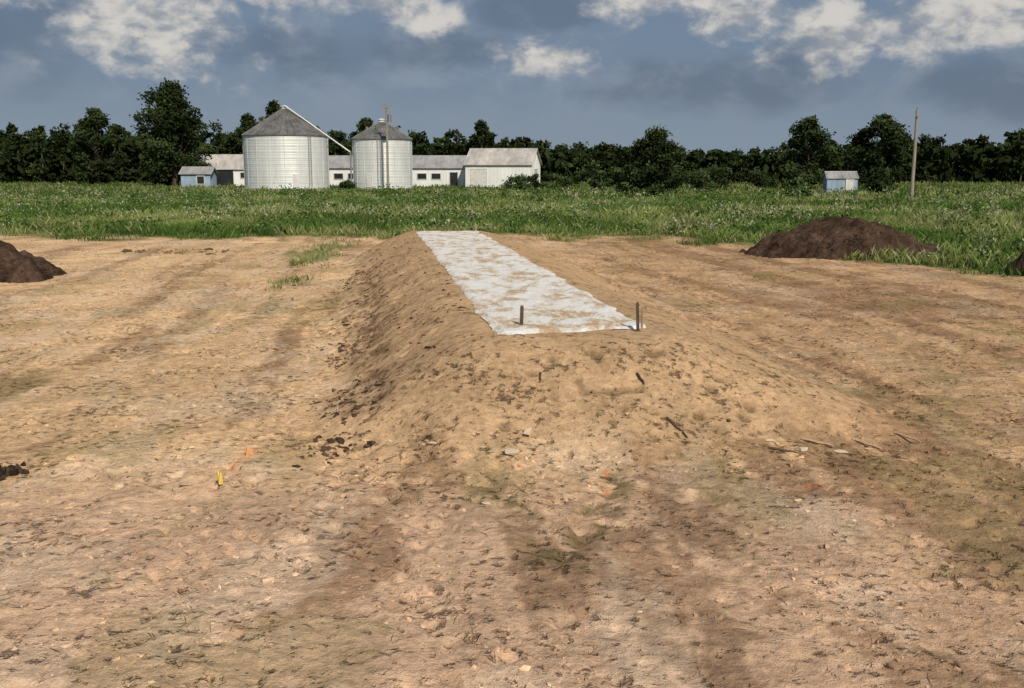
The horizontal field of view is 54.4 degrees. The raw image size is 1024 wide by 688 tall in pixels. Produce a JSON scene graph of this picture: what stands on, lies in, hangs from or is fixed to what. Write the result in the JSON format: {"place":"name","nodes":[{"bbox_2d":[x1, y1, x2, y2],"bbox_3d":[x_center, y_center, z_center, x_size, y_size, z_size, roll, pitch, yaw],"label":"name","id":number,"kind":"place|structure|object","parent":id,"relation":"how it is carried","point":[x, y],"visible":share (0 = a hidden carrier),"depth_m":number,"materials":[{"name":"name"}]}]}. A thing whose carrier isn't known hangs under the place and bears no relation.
{"place":"outdoors","nodes":[
{"label":"outdoors","id":0,"kind":"place"},
{"bbox_2d":[0,182,1023,687],"bbox_3d":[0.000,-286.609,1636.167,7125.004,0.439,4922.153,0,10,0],"label":"ground","id":1,"kind":"structure","parent":0,"point":[222,306],"depth_m":9.34,"materials":[{"name":"soil"}]},
{"bbox_2d":[0,240,67,282],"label":"dirt pile","id":2,"kind":"object","parent":1,"relation":"on","point":[22,266],"visible":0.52,"depth_m":28.91,"materials":[{"name":"soil"}]},
{"bbox_2d":[67,107,125,184],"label":"deciduous tree","id":3,"kind":"object","parent":1,"relation":"on","point":[93,123],"visible":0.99,"depth_m":185.30,"materials":[{"name":"green plant"}]},
{"bbox_2d":[129,77,218,185],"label":"deciduous tree","id":4,"kind":"object","parent":1,"relation":"on","point":[174,123],"visible":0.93,"depth_m":163.78,"materials":[{"name":"green plant"}]},
{"bbox_2d":[178,167,218,186],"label":"shed","id":5,"kind":"structure","parent":1,"relation":"on","point":[193,176],"depth_m":161.67,"materials":[{"name":"blue"}]},
{"bbox_2d":[197,176,203,183],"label":"doors and windows","id":6,"kind":"structure","parent":5,"relation":"in","point":[200,179],"depth_m":161.57,"materials":[{"name":"glass"}]},
{"bbox_2d":[217,470,222,484],"bbox_3d":[-2.957,1.401,10.079,0.050,0.250,0.036,0,10,0],"label":"survey flag","id":7,"kind":"object","parent":1,"relation":"on","point":[220,478],"visible":0.9,"depth_m":10.07,"materials":[{"name":"yellow plastic"}]},
{"bbox_2d":[234,170,243,185],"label":"walls","id":8,"kind":"structure","parent":1,"relation":"on","point":[238,180],"depth_m":170.41,"materials":[{"name":"white"}]},
{"bbox_2d":[197,154,243,169],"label":"roof","id":9,"kind":"structure","parent":8,"relation":"on","point":[226,161],"depth_m":171.29,"materials":[{"name":"metal"}]},
{"bbox_2d":[216,170,243,185],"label":"doors and windows","id":10,"kind":"structure","parent":8,"relation":"attached to","point":[224,176],"depth_m":170.12,"materials":[{"name":"paint"}]},
{"bbox_2d":[223,112,257,153],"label":"deciduous tree","id":11,"kind":"object","parent":1,"relation":"on","point":[247,123],"visible":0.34,"depth_m":179.75,"materials":[{"name":"green plant"}]},
{"bbox_2d":[245,447,248,456],"bbox_3d":[-2.981,1.234,11.187,0.042,0.160,0.036,0,10,0],"label":"survey flag","id":12,"kind":"object","parent":1,"relation":"on","point":[246,452],"visible":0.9,"depth_m":11.18,"materials":[{"name":"orange plastic"}]},
{"bbox_2d":[257,99,280,122],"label":"deciduous tree","id":13,"kind":"object","parent":1,"relation":"on","point":[273,107],"visible":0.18,"depth_m":177.83,"materials":[{"name":"green plant"}]},
{"bbox_2d":[241,105,329,189],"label":"grain bin","id":14,"kind":"object","parent":1,"relation":"on","point":[283,146],"visible":0.98,"depth_m":142.48,"materials":[{"name":"metal"}]},
{"bbox_2d":[293,174,299,186],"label":"door","id":15,"kind":"structure","parent":14,"relation":"in","point":[296,182],"depth_m":142.37,"materials":[{"name":"paint"}]},
{"bbox_2d":[284,105,354,183],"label":"grain auger","id":16,"kind":"object","parent":1,"relation":"on","point":[331,139],"visible":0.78,"depth_m":145.46,"materials":[{"name":"metal"}]},
{"bbox_2d":[339,179,356,189],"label":"bush","id":17,"kind":"object","parent":1,"relation":"on","point":[346,184],"visible":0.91,"depth_m":143.77,"materials":[{"name":"green plant"}]},
{"bbox_2d":[344,117,372,154],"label":"deciduous tree","id":18,"kind":"object","parent":1,"relation":"on","point":[364,123],"visible":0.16,"depth_m":184.29,"materials":[{"name":"green plant"}]},
{"bbox_2d":[351,118,412,189],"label":"grain bin","id":19,"kind":"object","parent":1,"relation":"on","point":[369,156],"visible":0.84,"depth_m":144.02,"materials":[{"name":"metal"}]},
{"bbox_2d":[366,174,371,186],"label":"door","id":20,"kind":"structure","parent":19,"relation":"in","point":[368,176],"depth_m":143.88,"materials":[{"name":"paint"}]},
{"bbox_2d":[381,104,391,187],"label":"utility pole","id":21,"kind":"object","parent":1,"relation":"on","point":[388,117],"visible":0.94,"depth_m":140.02,"materials":[{"name":"brown wood"}]},
{"bbox_2d":[329,155,466,186],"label":"long shed","id":22,"kind":"structure","parent":1,"relation":"on","point":[444,170],"depth_m":168.18,"materials":[{"name":"white"}]},
{"bbox_2d":[334,172,457,185],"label":"doors and windows","id":23,"kind":"structure","parent":22,"relation":"in","point":[453,175],"depth_m":167.80,"materials":[{"name":"paint"}]},
{"bbox_2d":[467,119,497,147],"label":"deciduous tree","id":24,"kind":"object","parent":1,"relation":"on","point":[481,129],"visible":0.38,"depth_m":195.15,"materials":[{"name":"green plant"}]},
{"bbox_2d":[463,148,541,186],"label":"white barn","id":25,"kind":"structure","parent":1,"relation":"on","point":[487,167],"depth_m":161.88,"materials":[{"name":"white metal"}]},
{"bbox_2d":[471,169,537,186],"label":"doors and windows","id":26,"kind":"structure","parent":25,"relation":"in","point":[478,176],"depth_m":161.92,"materials":[{"name":"paint"}]},
{"bbox_2d":[0,180,1023,299],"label":"field grass","id":27,"kind":"structure","parent":1,"relation":"on","point":[971,236],"depth_m":62.06,"materials":[{"name":"green plant"}]},
{"bbox_2d":[0,188,1022,226],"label":"wildflowers","id":28,"kind":"object","parent":27,"relation":"on","point":[422,199],"visible":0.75,"depth_m":73.85,"materials":[{"name":"white plant"}]},
{"bbox_2d":[0,240,1023,687],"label":"dirt clods","id":29,"kind":"object","parent":1,"relation":"on","point":[8,470],"visible":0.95,"depth_m":9.34,"materials":[{"name":"soil"}]},
{"bbox_2d":[0,119,1023,182],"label":"distant treeline","id":30,"kind":"object","parent":1,"relation":"on","point":[38,171],"visible":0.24,"depth_m":203.20,"materials":[{"name":"green plant"}]},
{"bbox_2d":[0,138,1023,182],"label":"forest undergrowth","id":31,"kind":"object","parent":1,"relation":"on","point":[991,150],"visible":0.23,"depth_m":201.45,"materials":[{"name":"green plant"}]},
{"bbox_2d":[0,343,1023,686],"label":"sticks and straw","id":32,"kind":"object","parent":1,"relation":"on","point":[550,527],"visible":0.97,"depth_m":10.12,"materials":[{"name":"wood"}]},
{"bbox_2d":[500,173,531,189],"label":"bush","id":33,"kind":"object","parent":1,"relation":"on","point":[521,181],"visible":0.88,"depth_m":137.75,"materials":[{"name":"green plant"}]},
{"bbox_2d":[527,173,549,188],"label":"bush","id":34,"kind":"object","parent":1,"relation":"on","point":[533,181],"visible":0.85,"depth_m":149.63,"materials":[{"name":"green plant"}]},
{"bbox_2d":[547,161,586,192],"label":"bush","id":35,"kind":"object","parent":1,"relation":"on","point":[566,181],"visible":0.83,"depth_m":125.59,"materials":[{"name":"green plant"}]},
{"bbox_2d":[584,159,607,192],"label":"bush","id":36,"kind":"object","parent":1,"relation":"on","point":[594,182],"visible":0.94,"depth_m":122.81,"materials":[{"name":"green plant"}]},
{"bbox_2d":[306,231,916,485],"bbox_3d":[-0.271,-1.450,24.216,8.880,1.212,29.089,-1,10,-8],"label":"sand mound","id":37,"kind":"object","parent":1,"relation":"on","point":[673,343],"visible":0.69,"depth_m":12.31,"materials":[{"name":"beige sand"}]},
{"bbox_2d":[520,305,523,324],"bbox_3d":[0.134,-0.308,13.879,0.059,0.460,0.030,0,10,0],"label":"wooden stake","id":38,"kind":"object","parent":37,"relation":"on","point":[521,313],"visible":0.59,"depth_m":13.85,"materials":[{"name":"brown wood"}]},
{"bbox_2d":[417,231,645,334],"bbox_3d":[-0.676,-2.023,23.954,2.295,0.075,21.706,-1,10,-8],"label":"filter fabric","id":39,"kind":"object","parent":37,"relation":"on","point":[498,284],"visible":0.99,"depth_m":17.65,"materials":[{"name":"white fabric"}]},
{"bbox_2d":[636,302,639,330],"bbox_3d":[1.712,-0.296,13.577,0.057,0.550,0.025,0,10,0],"label":"wooden stake","id":40,"kind":"object","parent":37,"relation":"on","point":[637,317],"visible":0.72,"depth_m":13.55,"materials":[{"name":"brown wood"}]},
{"bbox_2d":[428,427,848,503],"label":"flat stones","id":41,"kind":"object","parent":37,"relation":"on","point":[513,451],"visible":1,"depth_m":11.20,"materials":[{"name":"stone"}]},
{"bbox_2d":[640,307,642,331],"bbox_3d":[1.765,-0.260,13.543,0.030,0.490,0.018,0,10,0],"label":"wooden stake","id":42,"kind":"object","parent":37,"relation":"on","point":[641,329],"visible":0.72,"depth_m":13.52,"materials":[{"name":"brown wood"}]},
{"bbox_2d":[602,167,630,193],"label":"bush","id":43,"kind":"object","parent":1,"relation":"on","point":[618,176],"visible":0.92,"depth_m":115.67,"materials":[{"name":"green plant"}]},
{"bbox_2d":[627,187,649,198],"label":"bush","id":44,"kind":"object","parent":1,"relation":"on","point":[634,189],"visible":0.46,"depth_m":96.36,"materials":[{"name":"green plant"}]},
{"bbox_2d":[625,124,690,195],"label":"deciduous tree","id":45,"kind":"object","parent":1,"relation":"on","point":[657,167],"visible":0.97,"depth_m":109.32,"materials":[{"name":"green plant"}]},
{"bbox_2d":[660,163,692,192],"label":"bush","id":46,"kind":"object","parent":1,"relation":"on","point":[677,167],"visible":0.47,"depth_m":123.20,"materials":[{"name":"green plant"}]},
{"bbox_2d":[685,167,718,191],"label":"bush","id":47,"kind":"object","parent":1,"relation":"on","point":[699,180],"visible":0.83,"depth_m":126.29,"materials":[{"name":"green plant"}]},
{"bbox_2d":[701,163,735,190],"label":"bush","id":48,"kind":"object","parent":1,"relation":"on","point":[719,177],"visible":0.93,"depth_m":137.71,"materials":[{"name":"green plant"}]},
{"bbox_2d":[743,167,781,189],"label":"bush","id":49,"kind":"object","parent":1,"relation":"on","point":[756,180],"visible":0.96,"depth_m":137.52,"materials":[{"name":"green plant"}]},
{"bbox_2d":[782,177,807,191],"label":"bush","id":50,"kind":"object","parent":1,"relation":"on","point":[796,182],"visible":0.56,"depth_m":108.24,"materials":[{"name":"green plant"}]},
{"bbox_2d":[782,183,814,198],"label":"bush","id":51,"kind":"object","parent":1,"relation":"on","point":[805,190],"visible":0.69,"depth_m":95.17,"materials":[{"name":"green plant"}]},
{"bbox_2d":[794,172,815,188],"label":"bush","id":52,"kind":"object","parent":1,"relation":"on","point":[807,179],"visible":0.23,"depth_m":129.23,"materials":[{"name":"green plant"}]},
{"bbox_2d":[774,114,844,185],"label":"deciduous tree","id":53,"kind":"object","parent":1,"relation":"on","point":[806,132],"visible":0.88,"depth_m":147.86,"materials":[{"name":"green plant"}]},
{"bbox_2d":[738,216,940,259],"bbox_3d":[12.500,-3.881,37.194,9.360,1.815,5.980,0,10,0],"label":"dirt pile","id":54,"kind":"object","parent":1,"relation":"on","point":[832,238],"visible":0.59,"depth_m":35.90,"materials":[{"name":"soil"}]},
{"bbox_2d":[822,171,858,192],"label":"shed","id":55,"kind":"structure","parent":1,"relation":"on","point":[847,180],"depth_m":123.08,"materials":[{"name":"blue wood"}]},
{"bbox_2d":[846,180,853,191],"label":"doors and windows","id":56,"kind":"structure","parent":55,"relation":"in","point":[849,182],"depth_m":122.79,"materials":[{"name":"paint"}]},
{"bbox_2d":[839,128,880,183],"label":"deciduous tree","id":57,"kind":"object","parent":1,"relation":"on","point":[849,156],"visible":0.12,"depth_m":172.64,"materials":[{"name":"green plant"}]},
{"bbox_2d":[843,112,913,185],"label":"deciduous tree","id":58,"kind":"object","parent":1,"relation":"on","point":[895,144],"visible":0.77,"depth_m":145.96,"materials":[{"name":"green plant"}]},
{"bbox_2d":[867,180,889,193],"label":"bush","id":59,"kind":"object","parent":1,"relation":"on","point":[875,184],"visible":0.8,"depth_m":117.93,"materials":[{"name":"green plant"}]},
{"bbox_2d":[866,168,896,190],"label":"bush","id":60,"kind":"object","parent":1,"relation":"on","point":[883,177],"visible":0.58,"depth_m":126.17,"materials":[{"name":"green plant"}]},
{"bbox_2d":[909,107,918,198],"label":"utility pole","id":61,"kind":"object","parent":1,"relation":"on","point":[914,156],"visible":0.85,"depth_m":95.70,"materials":[{"name":"brown wood"}]},
{"bbox_2d":[1004,252,1023,275],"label":"dirt pile","id":62,"kind":"object","parent":1,"relation":"on","point":[1019,261],"visible":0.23,"depth_m":29.79,"materials":[{"name":"soil"}]},
{"bbox_2d":[0,0,1023,154],"label":"sky","id":63,"kind":"structure","parent":0,"point":[725,75],"materials":[{"name":"blue"}]}
]}

